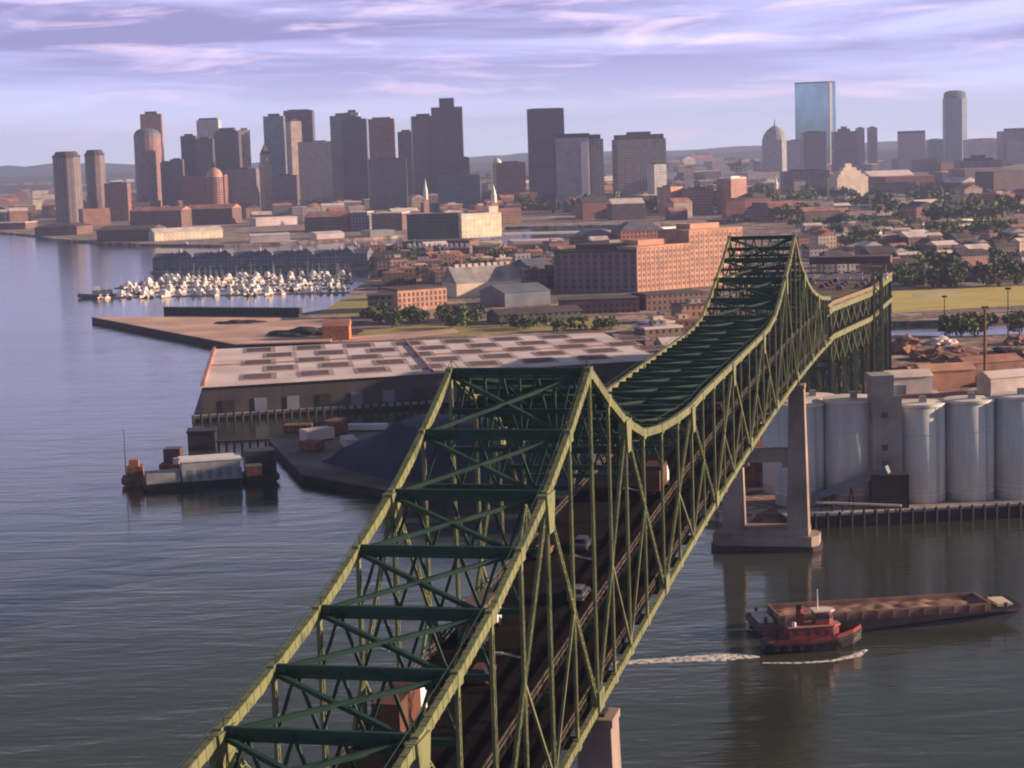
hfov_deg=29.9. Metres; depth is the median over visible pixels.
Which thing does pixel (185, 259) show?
pier house
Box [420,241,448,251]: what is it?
building
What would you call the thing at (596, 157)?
office tower
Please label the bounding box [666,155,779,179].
distant buildings
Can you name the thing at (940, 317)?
tree
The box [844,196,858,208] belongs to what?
tree
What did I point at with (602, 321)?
tree
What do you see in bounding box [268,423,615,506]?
coal dock
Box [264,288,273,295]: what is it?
motor yacht
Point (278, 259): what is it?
pier house
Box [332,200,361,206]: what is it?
building
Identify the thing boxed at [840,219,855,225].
building
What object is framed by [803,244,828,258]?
building
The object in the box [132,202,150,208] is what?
building
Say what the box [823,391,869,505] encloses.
silo
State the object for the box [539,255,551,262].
building
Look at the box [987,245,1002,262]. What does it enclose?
tree
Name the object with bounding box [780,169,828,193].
office tower
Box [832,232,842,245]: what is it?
building
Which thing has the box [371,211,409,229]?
wharf building
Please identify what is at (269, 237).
wharf building
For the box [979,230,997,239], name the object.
building
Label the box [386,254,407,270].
building
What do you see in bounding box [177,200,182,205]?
building
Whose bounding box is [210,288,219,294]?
motor yacht
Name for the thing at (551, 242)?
building
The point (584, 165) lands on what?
office tower
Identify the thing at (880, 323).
lattice tower
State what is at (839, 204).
building
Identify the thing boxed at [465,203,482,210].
building
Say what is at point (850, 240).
tree
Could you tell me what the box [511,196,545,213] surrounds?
tree
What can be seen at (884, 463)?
window
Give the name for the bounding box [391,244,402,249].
building
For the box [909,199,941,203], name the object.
building
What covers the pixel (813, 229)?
building
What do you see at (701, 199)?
brick building
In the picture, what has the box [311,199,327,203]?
building
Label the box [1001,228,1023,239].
building
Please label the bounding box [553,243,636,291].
brick building
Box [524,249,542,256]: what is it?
building
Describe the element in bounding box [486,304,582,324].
wharf building
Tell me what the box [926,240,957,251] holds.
building
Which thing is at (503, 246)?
building
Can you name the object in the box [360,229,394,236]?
wharf building
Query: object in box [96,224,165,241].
wharf building
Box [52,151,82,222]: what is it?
apartment tower
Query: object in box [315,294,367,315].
lawn
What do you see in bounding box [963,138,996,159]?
office tower
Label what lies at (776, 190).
church steeple
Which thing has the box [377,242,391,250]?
building
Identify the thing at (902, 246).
tree
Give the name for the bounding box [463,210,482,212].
building
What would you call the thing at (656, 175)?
office tower
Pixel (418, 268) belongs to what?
tree
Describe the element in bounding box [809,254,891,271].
toll canopy
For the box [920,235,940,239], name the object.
building
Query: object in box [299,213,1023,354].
yard ground
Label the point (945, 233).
tree
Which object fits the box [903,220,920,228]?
building
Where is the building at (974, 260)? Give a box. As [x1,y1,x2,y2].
[954,258,986,267]
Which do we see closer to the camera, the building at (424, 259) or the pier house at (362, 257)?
the building at (424, 259)
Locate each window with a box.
[881,412,887,417]
[882,445,887,450]
[882,461,887,466]
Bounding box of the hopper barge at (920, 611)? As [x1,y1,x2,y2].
[746,592,1021,637]
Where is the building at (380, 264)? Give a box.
[374,255,408,276]
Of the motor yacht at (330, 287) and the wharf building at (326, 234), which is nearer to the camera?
the motor yacht at (330, 287)
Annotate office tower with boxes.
[104,182,131,220]
[133,128,161,206]
[140,111,164,161]
[160,161,171,205]
[170,158,184,205]
[180,134,196,175]
[181,174,228,206]
[195,137,215,173]
[196,118,220,138]
[213,128,242,170]
[221,167,260,206]
[239,128,251,167]
[263,114,287,174]
[272,174,299,204]
[283,109,315,170]
[285,119,301,194]
[298,140,332,205]
[330,113,357,201]
[341,116,368,200]
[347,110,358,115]
[368,117,395,159]
[368,158,407,209]
[397,130,412,196]
[411,114,433,195]
[431,98,463,193]
[437,173,480,208]
[461,157,469,173]
[496,161,525,195]
[527,108,563,195]
[555,133,589,209]
[581,142,588,195]
[589,134,604,196]
[612,131,666,197]
[647,163,666,193]
[684,166,693,188]
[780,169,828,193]
[787,139,803,170]
[800,131,826,169]
[831,126,856,172]
[855,127,864,171]
[867,126,877,163]
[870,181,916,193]
[878,161,891,170]
[897,130,924,170]
[926,139,943,161]
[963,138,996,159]
[997,128,1023,163]
[1007,139,1023,163]
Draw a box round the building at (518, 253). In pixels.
[508,248,530,259]
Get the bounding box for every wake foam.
[612,652,759,664]
[763,649,866,663]
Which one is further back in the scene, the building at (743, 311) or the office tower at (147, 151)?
the office tower at (147, 151)
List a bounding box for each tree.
[359,311,379,322]
[362,303,389,313]
[366,309,380,322]
[368,308,399,323]
[377,245,401,250]
[382,311,403,327]
[386,306,412,319]
[402,305,424,323]
[405,252,418,259]
[408,263,428,275]
[409,245,425,249]
[413,307,429,322]
[433,244,448,251]
[433,305,456,318]
[438,262,452,265]
[440,313,450,321]
[444,315,457,327]
[453,305,486,318]
[455,308,479,327]
[461,302,482,314]
[463,257,485,264]
[465,257,492,264]
[483,191,503,198]
[486,248,507,257]
[487,245,513,256]
[499,319,524,327]
[504,313,522,320]
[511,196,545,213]
[515,315,536,329]
[523,313,542,327]
[533,201,555,213]
[538,314,551,325]
[545,202,560,210]
[550,318,567,331]
[562,320,574,328]
[566,317,575,322]
[567,193,589,208]
[574,322,586,328]
[576,313,587,324]
[588,192,623,198]
[591,323,599,330]
[592,316,615,328]
[604,318,618,328]
[647,195,656,209]
[673,173,695,180]
[695,174,705,179]
[695,180,715,186]
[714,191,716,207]
[726,159,748,174]
[747,189,761,192]
[749,183,771,194]
[760,191,779,199]
[771,203,795,220]
[787,188,817,199]
[787,215,807,227]
[791,202,820,216]
[796,183,814,193]
[801,188,822,196]
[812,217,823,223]
[816,187,826,199]
[823,214,852,223]
[829,186,852,198]
[829,186,859,196]
[831,223,842,232]
[835,212,854,222]
[839,236,848,245]
[840,232,851,239]
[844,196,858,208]
[847,225,859,230]
[847,228,863,235]
[847,234,881,244]
[850,188,876,203]
[851,235,859,242]
[856,226,879,237]
[858,213,877,222]
[858,216,870,221]
[864,192,888,204]
[871,200,896,216]
[873,219,888,226]
[874,190,891,204]
[881,199,897,204]
[886,199,905,210]
[886,244,907,249]
[890,261,918,281]
[892,265,921,285]
[893,208,908,221]
[902,272,920,287]
[905,189,915,199]
[905,215,920,221]
[905,252,930,258]
[908,243,923,251]
[909,247,938,258]
[909,262,921,268]
[912,182,928,191]
[912,187,930,199]
[914,191,935,199]
[916,255,924,265]
[918,258,932,265]
[920,207,943,219]
[920,220,932,225]
[920,267,942,287]
[921,270,957,287]
[924,184,943,191]
[924,210,940,220]
[927,253,963,269]
[928,221,940,230]
[929,199,974,218]
[932,189,946,201]
[933,264,969,287]
[936,249,948,256]
[936,313,965,332]
[937,318,953,335]
[940,221,952,231]
[940,228,964,236]
[940,315,961,334]
[942,313,962,321]
[944,190,957,198]
[944,317,967,335]
[947,260,974,281]
[949,196,968,208]
[949,206,963,217]
[950,222,961,228]
[953,311,988,335]
[953,314,974,335]
[955,239,973,244]
[957,223,982,232]
[966,198,989,220]
[967,192,984,202]
[970,199,1008,220]
[970,218,989,225]
[971,260,1002,273]
[973,311,998,332]
[976,268,1009,285]
[976,275,1000,286]
[986,239,997,244]
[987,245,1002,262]
[988,221,1003,226]
[990,194,1019,217]
[990,310,1023,323]
[992,228,1001,235]
[996,220,1009,229]
[997,234,1010,241]
[997,258,1023,277]
[999,251,1012,260]
[1000,193,1021,211]
[1001,313,1023,334]
[1003,218,1018,225]
[1004,249,1023,254]
[1009,273,1023,285]
[1011,234,1023,239]
[1011,308,1023,329]
[1012,264,1023,277]
[1015,203,1023,214]
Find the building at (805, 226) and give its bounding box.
[801,223,822,233]
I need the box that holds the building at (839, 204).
[830,203,851,211]
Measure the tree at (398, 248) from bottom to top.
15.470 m
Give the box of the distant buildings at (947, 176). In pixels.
[827,159,1023,192]
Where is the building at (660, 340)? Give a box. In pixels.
[653,336,679,352]
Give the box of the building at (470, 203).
[467,200,485,204]
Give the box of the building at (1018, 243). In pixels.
[1010,237,1023,252]
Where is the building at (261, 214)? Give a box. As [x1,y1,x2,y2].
[250,211,271,217]
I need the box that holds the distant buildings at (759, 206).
[504,174,821,220]
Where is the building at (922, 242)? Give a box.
[916,239,935,249]
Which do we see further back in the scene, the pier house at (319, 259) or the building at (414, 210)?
the building at (414, 210)
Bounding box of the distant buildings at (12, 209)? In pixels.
[0,178,133,224]
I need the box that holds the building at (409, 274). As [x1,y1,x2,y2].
[389,263,415,284]
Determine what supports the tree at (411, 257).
on the yard ground at (372, 283)
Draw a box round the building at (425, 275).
[421,264,440,282]
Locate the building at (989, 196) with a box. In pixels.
[976,191,1014,202]
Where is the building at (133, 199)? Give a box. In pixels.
[131,197,136,202]
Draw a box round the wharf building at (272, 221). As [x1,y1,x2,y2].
[248,216,296,225]
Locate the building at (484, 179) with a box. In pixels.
[480,177,492,192]
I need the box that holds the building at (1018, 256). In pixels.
[1012,253,1023,262]
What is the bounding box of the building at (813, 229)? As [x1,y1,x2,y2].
[805,226,831,233]
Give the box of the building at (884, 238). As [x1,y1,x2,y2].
[874,231,899,246]
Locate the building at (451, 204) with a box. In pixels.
[439,202,462,208]
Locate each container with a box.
[284,423,312,433]
[299,426,334,440]
[299,439,324,451]
[323,418,347,435]
[340,434,358,446]
[348,423,387,431]
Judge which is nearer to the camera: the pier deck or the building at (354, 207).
the pier deck
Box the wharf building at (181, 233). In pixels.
[148,225,222,240]
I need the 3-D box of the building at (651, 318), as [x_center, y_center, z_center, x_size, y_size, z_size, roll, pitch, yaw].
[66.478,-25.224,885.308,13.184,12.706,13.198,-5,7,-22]
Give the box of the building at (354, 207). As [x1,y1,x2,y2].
[345,204,364,211]
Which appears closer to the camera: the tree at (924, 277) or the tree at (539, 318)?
the tree at (539, 318)
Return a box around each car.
[467,662,496,684]
[532,544,554,558]
[567,584,590,601]
[574,535,590,550]
[715,402,724,411]
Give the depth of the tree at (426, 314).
1023.66 m
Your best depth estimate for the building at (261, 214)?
2689.28 m
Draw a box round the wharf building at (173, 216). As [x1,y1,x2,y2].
[129,206,191,227]
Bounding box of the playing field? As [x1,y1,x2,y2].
[892,286,1023,312]
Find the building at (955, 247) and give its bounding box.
[943,244,961,250]
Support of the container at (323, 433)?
on the coal dock at (307, 467)
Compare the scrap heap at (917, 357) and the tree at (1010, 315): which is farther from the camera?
the tree at (1010, 315)
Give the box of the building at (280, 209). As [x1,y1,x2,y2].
[272,203,288,216]
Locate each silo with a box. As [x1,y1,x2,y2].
[762,413,774,493]
[774,399,824,506]
[787,389,834,399]
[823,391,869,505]
[902,396,945,503]
[943,392,994,501]
[993,388,1023,499]
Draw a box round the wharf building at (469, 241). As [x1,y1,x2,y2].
[402,238,478,253]
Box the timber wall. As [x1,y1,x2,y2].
[163,306,301,314]
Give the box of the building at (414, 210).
[387,207,418,212]
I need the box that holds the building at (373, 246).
[362,242,385,251]
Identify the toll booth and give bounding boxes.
[806,272,813,279]
[819,272,825,279]
[831,272,838,279]
[844,272,850,279]
[856,272,862,279]
[883,271,888,278]
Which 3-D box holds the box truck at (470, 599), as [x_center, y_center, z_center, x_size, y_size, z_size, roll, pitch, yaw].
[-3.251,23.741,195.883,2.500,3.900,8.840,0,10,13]
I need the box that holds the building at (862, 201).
[860,194,877,207]
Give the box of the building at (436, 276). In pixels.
[429,266,451,284]
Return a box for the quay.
[777,498,1023,528]
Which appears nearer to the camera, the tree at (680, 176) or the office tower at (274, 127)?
the office tower at (274, 127)
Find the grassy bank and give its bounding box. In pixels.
[356,318,628,336]
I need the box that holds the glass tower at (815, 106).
[795,81,835,163]
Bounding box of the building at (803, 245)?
[801,243,817,255]
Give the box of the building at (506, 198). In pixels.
[497,194,513,201]
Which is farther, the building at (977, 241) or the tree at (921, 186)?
the tree at (921, 186)
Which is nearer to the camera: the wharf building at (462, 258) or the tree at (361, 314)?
the tree at (361, 314)
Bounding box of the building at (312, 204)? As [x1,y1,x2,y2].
[303,202,319,206]
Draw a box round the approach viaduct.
[785,272,892,398]
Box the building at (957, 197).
[944,194,978,207]
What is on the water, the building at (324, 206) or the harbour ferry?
the harbour ferry
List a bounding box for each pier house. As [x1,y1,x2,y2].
[152,253,169,270]
[165,249,181,270]
[178,249,195,269]
[192,252,208,269]
[205,248,220,269]
[218,248,236,269]
[232,251,248,268]
[245,247,260,268]
[259,247,275,268]
[272,250,288,267]
[286,246,301,267]
[299,247,315,267]
[313,250,329,267]
[326,245,341,266]
[340,246,355,266]
[354,247,372,266]
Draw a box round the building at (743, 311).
[725,305,762,314]
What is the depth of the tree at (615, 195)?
2712.08 m
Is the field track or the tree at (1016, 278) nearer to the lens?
the field track
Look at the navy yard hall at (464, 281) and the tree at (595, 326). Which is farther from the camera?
the navy yard hall at (464, 281)
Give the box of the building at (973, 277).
[964,261,988,279]
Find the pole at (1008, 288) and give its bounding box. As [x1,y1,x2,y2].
[1005,287,1010,335]
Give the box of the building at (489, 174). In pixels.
[485,171,492,177]
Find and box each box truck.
[371,682,426,731]
[457,592,501,644]
[641,461,668,496]
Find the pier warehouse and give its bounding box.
[192,333,666,422]
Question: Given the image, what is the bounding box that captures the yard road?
[341,328,457,341]
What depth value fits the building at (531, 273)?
1242.46 m
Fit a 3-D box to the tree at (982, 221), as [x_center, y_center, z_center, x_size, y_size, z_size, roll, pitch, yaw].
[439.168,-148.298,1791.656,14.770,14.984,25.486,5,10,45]
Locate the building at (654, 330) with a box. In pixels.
[634,320,682,345]
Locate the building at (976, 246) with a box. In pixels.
[956,243,991,249]
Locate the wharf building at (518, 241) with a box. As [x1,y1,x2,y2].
[508,238,563,243]
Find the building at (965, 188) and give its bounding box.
[951,184,981,193]
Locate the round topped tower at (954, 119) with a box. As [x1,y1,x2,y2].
[942,90,966,161]
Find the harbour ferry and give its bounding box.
[77,286,116,297]
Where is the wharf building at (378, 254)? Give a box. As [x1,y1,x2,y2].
[370,250,430,269]
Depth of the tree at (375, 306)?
1047.87 m
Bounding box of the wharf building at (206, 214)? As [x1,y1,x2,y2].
[188,203,241,224]
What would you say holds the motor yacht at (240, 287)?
on the water
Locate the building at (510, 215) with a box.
[498,208,520,223]
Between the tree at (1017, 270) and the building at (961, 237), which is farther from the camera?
the building at (961, 237)
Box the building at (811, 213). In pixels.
[796,206,836,221]
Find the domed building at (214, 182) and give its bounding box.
[206,167,223,203]
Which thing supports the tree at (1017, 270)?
on the yard ground at (372, 283)
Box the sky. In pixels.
[0,0,1023,166]
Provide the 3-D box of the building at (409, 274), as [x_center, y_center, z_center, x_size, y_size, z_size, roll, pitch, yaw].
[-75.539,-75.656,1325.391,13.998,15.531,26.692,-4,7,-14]
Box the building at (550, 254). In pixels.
[545,251,553,263]
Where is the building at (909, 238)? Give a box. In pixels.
[899,231,926,246]
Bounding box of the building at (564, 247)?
[553,245,575,250]
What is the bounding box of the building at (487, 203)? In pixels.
[483,200,502,207]
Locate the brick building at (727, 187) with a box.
[716,176,746,212]
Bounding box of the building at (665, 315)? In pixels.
[657,311,675,320]
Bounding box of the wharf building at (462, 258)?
[424,250,465,264]
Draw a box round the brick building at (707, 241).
[657,222,742,286]
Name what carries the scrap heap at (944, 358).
on the terminal ground at (762, 506)
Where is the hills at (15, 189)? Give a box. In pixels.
[0,149,925,193]
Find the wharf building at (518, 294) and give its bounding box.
[480,282,550,306]
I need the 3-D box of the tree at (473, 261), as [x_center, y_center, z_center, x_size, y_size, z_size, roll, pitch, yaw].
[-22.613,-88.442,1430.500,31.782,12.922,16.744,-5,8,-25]
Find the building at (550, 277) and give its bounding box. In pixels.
[544,264,554,287]
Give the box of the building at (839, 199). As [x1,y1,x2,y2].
[834,195,854,202]
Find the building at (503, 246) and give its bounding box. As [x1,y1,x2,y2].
[488,244,517,251]
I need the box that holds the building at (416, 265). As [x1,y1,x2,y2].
[396,260,426,277]
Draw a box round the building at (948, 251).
[934,250,952,252]
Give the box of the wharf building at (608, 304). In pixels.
[558,294,639,313]
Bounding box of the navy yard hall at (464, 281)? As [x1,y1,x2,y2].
[441,261,521,297]
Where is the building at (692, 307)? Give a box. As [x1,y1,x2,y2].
[671,298,715,320]
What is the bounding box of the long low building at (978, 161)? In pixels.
[954,155,1002,168]
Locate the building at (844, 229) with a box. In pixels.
[841,224,852,233]
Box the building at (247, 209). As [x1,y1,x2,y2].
[241,204,260,218]
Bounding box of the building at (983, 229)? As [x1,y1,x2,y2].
[976,225,997,233]
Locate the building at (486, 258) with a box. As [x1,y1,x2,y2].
[465,253,492,261]
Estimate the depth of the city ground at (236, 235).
2360.43 m
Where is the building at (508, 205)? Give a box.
[499,203,518,207]
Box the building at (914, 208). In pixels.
[902,201,932,218]
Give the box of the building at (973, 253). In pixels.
[951,248,988,261]
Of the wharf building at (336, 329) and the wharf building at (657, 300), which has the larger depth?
the wharf building at (657, 300)
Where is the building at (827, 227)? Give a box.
[823,224,832,231]
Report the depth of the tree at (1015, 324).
868.94 m
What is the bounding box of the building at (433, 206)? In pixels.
[421,201,447,212]
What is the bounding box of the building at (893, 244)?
[886,243,907,250]
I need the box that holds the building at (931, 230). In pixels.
[928,228,938,232]
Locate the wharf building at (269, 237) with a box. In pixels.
[249,232,289,242]
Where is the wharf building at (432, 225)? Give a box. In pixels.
[406,212,462,239]
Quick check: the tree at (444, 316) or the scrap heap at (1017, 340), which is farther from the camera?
the tree at (444, 316)
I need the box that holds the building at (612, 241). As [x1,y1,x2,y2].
[594,239,623,242]
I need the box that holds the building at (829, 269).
[817,264,837,274]
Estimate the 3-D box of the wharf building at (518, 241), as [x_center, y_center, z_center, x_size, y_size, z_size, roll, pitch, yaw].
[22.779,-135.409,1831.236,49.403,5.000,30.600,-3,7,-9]
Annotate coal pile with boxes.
[321,414,599,485]
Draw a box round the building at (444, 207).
[439,205,461,212]
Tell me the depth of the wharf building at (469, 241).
1715.29 m
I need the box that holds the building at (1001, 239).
[989,237,1006,242]
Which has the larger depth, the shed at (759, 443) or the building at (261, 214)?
the building at (261, 214)
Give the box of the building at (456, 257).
[446,250,458,263]
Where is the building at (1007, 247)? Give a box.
[990,242,1016,254]
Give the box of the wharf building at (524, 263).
[513,257,552,275]
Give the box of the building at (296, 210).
[291,205,306,215]
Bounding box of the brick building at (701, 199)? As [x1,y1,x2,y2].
[681,187,713,214]
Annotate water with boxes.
[0,212,1023,767]
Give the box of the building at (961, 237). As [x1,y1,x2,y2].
[944,232,973,243]
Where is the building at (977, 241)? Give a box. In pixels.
[971,239,985,243]
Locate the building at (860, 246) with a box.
[855,241,882,254]
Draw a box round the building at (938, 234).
[926,232,942,240]
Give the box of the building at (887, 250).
[860,246,895,265]
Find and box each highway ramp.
[846,222,976,248]
[876,219,973,233]
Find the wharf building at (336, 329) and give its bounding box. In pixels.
[321,318,351,339]
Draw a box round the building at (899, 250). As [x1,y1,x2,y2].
[892,247,907,251]
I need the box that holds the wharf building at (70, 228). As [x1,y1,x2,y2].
[34,222,92,235]
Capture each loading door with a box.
[222,399,234,412]
[254,397,266,410]
[287,395,299,408]
[319,393,331,406]
[351,391,362,404]
[382,389,394,402]
[414,387,425,400]
[445,386,456,398]
[599,376,607,387]
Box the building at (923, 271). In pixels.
[913,266,938,285]
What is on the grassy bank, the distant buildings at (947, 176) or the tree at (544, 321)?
the tree at (544, 321)
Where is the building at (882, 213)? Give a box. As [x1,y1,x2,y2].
[869,206,891,215]
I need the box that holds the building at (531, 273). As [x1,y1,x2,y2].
[519,265,546,286]
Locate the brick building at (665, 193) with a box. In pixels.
[657,185,682,214]
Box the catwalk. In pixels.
[216,438,270,449]
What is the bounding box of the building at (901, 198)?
[889,195,905,203]
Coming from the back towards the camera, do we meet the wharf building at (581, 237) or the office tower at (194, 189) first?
the office tower at (194, 189)
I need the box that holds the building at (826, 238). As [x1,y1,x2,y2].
[810,230,836,247]
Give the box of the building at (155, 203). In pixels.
[149,200,160,206]
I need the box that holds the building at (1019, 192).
[1010,189,1023,199]
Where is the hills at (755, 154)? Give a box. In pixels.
[0,147,925,184]
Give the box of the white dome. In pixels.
[492,158,500,189]
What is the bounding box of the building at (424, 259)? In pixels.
[408,256,442,265]
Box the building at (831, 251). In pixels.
[819,250,843,255]
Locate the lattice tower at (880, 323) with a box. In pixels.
[870,266,883,371]
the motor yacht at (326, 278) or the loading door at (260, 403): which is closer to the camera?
the loading door at (260, 403)
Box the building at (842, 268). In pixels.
[820,252,855,272]
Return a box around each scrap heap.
[213,320,266,323]
[266,326,363,336]
[891,333,923,346]
[891,342,920,353]
[892,364,915,369]
[906,354,928,361]
[911,346,960,357]
[922,352,966,361]
[925,335,957,344]
[931,353,973,363]
[954,351,982,355]
[957,345,971,351]
[963,383,976,386]
[992,347,1022,353]
[1003,334,1023,345]
[1008,349,1023,357]
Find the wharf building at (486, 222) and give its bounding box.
[458,206,501,237]
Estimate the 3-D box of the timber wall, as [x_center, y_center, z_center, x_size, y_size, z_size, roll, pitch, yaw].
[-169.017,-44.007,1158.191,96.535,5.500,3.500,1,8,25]
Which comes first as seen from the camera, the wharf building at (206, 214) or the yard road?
the yard road
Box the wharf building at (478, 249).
[472,243,542,255]
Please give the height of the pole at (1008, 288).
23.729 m
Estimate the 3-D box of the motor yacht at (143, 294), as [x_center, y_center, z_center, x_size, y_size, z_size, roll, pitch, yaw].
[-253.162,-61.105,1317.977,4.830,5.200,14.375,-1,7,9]
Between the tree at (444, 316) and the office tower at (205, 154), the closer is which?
the tree at (444, 316)
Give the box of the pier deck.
[150,267,368,273]
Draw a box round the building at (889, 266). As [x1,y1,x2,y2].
[883,258,918,279]
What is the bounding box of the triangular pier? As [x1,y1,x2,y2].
[92,317,331,348]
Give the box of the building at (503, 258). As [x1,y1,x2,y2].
[493,254,512,262]
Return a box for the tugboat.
[759,589,861,652]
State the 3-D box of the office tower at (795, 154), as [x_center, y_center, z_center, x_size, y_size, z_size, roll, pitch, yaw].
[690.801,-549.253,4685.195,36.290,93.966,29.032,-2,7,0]
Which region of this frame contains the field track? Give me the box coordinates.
[913,291,959,297]
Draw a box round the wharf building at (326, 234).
[308,230,344,238]
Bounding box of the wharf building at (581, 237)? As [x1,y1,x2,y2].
[569,229,612,244]
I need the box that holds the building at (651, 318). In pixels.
[637,315,674,325]
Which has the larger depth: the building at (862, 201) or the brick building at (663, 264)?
the building at (862, 201)
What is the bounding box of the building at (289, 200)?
[274,198,295,206]
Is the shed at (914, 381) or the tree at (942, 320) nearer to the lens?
the shed at (914, 381)
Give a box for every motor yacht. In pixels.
[116,290,125,296]
[123,282,131,289]
[126,286,135,291]
[139,291,148,298]
[143,281,152,286]
[153,282,158,288]
[157,277,163,282]
[160,290,171,297]
[166,285,174,290]
[170,277,177,282]
[175,289,182,294]
[180,276,189,281]
[180,281,186,287]
[190,289,196,294]
[195,288,205,294]
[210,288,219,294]
[225,273,232,279]
[225,288,233,293]
[237,283,245,289]
[240,272,248,277]
[243,289,249,295]
[247,284,253,291]
[250,289,257,295]
[253,273,260,278]
[253,284,261,291]
[263,271,270,276]
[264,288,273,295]
[287,284,292,290]
[292,283,300,290]
[299,279,307,285]
[300,286,305,292]
[307,286,313,292]
[308,270,316,275]
[323,275,329,281]
[328,283,333,289]
[338,270,344,275]
[345,242,358,246]
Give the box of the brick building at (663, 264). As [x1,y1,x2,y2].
[616,238,690,291]
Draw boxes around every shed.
[744,462,762,486]
[753,431,761,446]
[884,368,933,393]
[912,362,975,387]
[950,353,1023,375]
[976,368,1023,395]
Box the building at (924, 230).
[908,229,927,232]
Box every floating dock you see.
[103,292,349,297]
[114,283,351,288]
[125,287,349,292]
[137,279,351,283]
[164,275,354,280]
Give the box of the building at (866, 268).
[862,263,883,274]
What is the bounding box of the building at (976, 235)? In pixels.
[969,232,979,238]
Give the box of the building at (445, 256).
[431,250,454,265]
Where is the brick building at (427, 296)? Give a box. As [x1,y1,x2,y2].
[377,284,446,309]
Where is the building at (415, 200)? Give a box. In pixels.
[408,194,423,206]
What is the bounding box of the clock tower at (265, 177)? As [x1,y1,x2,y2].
[259,143,272,210]
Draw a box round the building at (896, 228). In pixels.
[884,225,910,231]
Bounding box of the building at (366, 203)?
[362,197,369,209]
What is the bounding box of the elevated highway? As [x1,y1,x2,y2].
[745,205,961,210]
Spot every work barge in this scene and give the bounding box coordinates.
[159,446,183,470]
[242,447,279,483]
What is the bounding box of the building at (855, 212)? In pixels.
[837,209,875,219]
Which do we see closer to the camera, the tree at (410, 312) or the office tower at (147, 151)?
the tree at (410, 312)
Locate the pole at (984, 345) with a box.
[981,306,988,370]
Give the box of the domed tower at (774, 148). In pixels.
[762,119,787,171]
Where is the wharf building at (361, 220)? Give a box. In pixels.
[351,211,373,230]
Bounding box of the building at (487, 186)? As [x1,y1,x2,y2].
[482,182,492,192]
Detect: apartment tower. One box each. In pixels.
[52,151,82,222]
[84,150,105,208]
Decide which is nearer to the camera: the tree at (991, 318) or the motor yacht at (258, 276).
the tree at (991, 318)
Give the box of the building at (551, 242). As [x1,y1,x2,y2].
[542,238,563,248]
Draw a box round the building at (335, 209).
[326,207,344,210]
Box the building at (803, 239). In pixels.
[796,234,809,245]
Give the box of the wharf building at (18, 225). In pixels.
[0,221,37,229]
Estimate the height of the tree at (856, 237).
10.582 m
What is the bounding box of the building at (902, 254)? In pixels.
[896,251,921,256]
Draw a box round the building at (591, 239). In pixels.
[587,236,608,242]
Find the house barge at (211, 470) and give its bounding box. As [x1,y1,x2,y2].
[141,452,244,490]
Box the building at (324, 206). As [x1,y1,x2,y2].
[320,203,343,211]
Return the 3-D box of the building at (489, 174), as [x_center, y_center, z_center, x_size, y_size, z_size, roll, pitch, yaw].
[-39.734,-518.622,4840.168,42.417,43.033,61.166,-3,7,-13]
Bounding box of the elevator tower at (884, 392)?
[865,372,908,508]
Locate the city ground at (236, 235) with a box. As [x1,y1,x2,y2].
[0,170,1014,246]
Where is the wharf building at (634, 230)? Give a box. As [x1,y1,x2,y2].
[611,221,662,240]
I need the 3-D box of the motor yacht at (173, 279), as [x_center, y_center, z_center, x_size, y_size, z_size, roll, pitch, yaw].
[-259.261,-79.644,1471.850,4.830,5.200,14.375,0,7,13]
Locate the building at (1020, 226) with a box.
[1006,224,1023,229]
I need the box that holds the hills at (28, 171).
[0,138,996,176]
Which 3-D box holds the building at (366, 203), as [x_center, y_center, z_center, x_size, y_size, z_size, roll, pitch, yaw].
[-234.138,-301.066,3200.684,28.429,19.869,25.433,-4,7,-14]
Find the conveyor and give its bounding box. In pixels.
[812,465,890,507]
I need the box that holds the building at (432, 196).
[428,193,437,200]
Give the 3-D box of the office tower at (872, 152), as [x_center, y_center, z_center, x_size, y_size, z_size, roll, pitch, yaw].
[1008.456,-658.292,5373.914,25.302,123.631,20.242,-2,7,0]
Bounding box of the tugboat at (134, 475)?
[121,430,144,486]
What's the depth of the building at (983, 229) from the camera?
1644.40 m
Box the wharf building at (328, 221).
[304,211,351,230]
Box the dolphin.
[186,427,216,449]
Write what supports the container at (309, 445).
on the coal dock at (307, 467)
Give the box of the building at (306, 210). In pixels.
[301,206,319,220]
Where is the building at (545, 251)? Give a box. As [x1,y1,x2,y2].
[542,246,555,254]
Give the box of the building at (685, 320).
[674,313,697,332]
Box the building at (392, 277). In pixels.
[381,268,404,286]
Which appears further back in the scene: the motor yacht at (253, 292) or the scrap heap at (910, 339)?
the motor yacht at (253, 292)
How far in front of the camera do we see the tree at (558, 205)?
2737.40 m
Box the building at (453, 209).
[441,207,468,212]
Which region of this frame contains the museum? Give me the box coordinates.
[827,163,867,199]
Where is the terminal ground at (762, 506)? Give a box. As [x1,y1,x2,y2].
[700,333,1023,522]
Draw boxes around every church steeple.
[423,180,429,212]
[490,184,497,205]
[774,178,778,194]
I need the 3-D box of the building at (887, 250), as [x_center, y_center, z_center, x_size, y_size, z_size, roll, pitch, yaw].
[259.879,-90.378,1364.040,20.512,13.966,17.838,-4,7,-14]
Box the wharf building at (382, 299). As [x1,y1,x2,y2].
[367,292,393,318]
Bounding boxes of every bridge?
[176,231,830,767]
[503,226,675,235]
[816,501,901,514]
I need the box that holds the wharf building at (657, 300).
[631,289,704,310]
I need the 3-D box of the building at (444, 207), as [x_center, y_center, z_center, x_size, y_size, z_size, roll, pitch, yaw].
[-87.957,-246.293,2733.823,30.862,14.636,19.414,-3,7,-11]
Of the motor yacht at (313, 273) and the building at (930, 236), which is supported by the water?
the motor yacht at (313, 273)

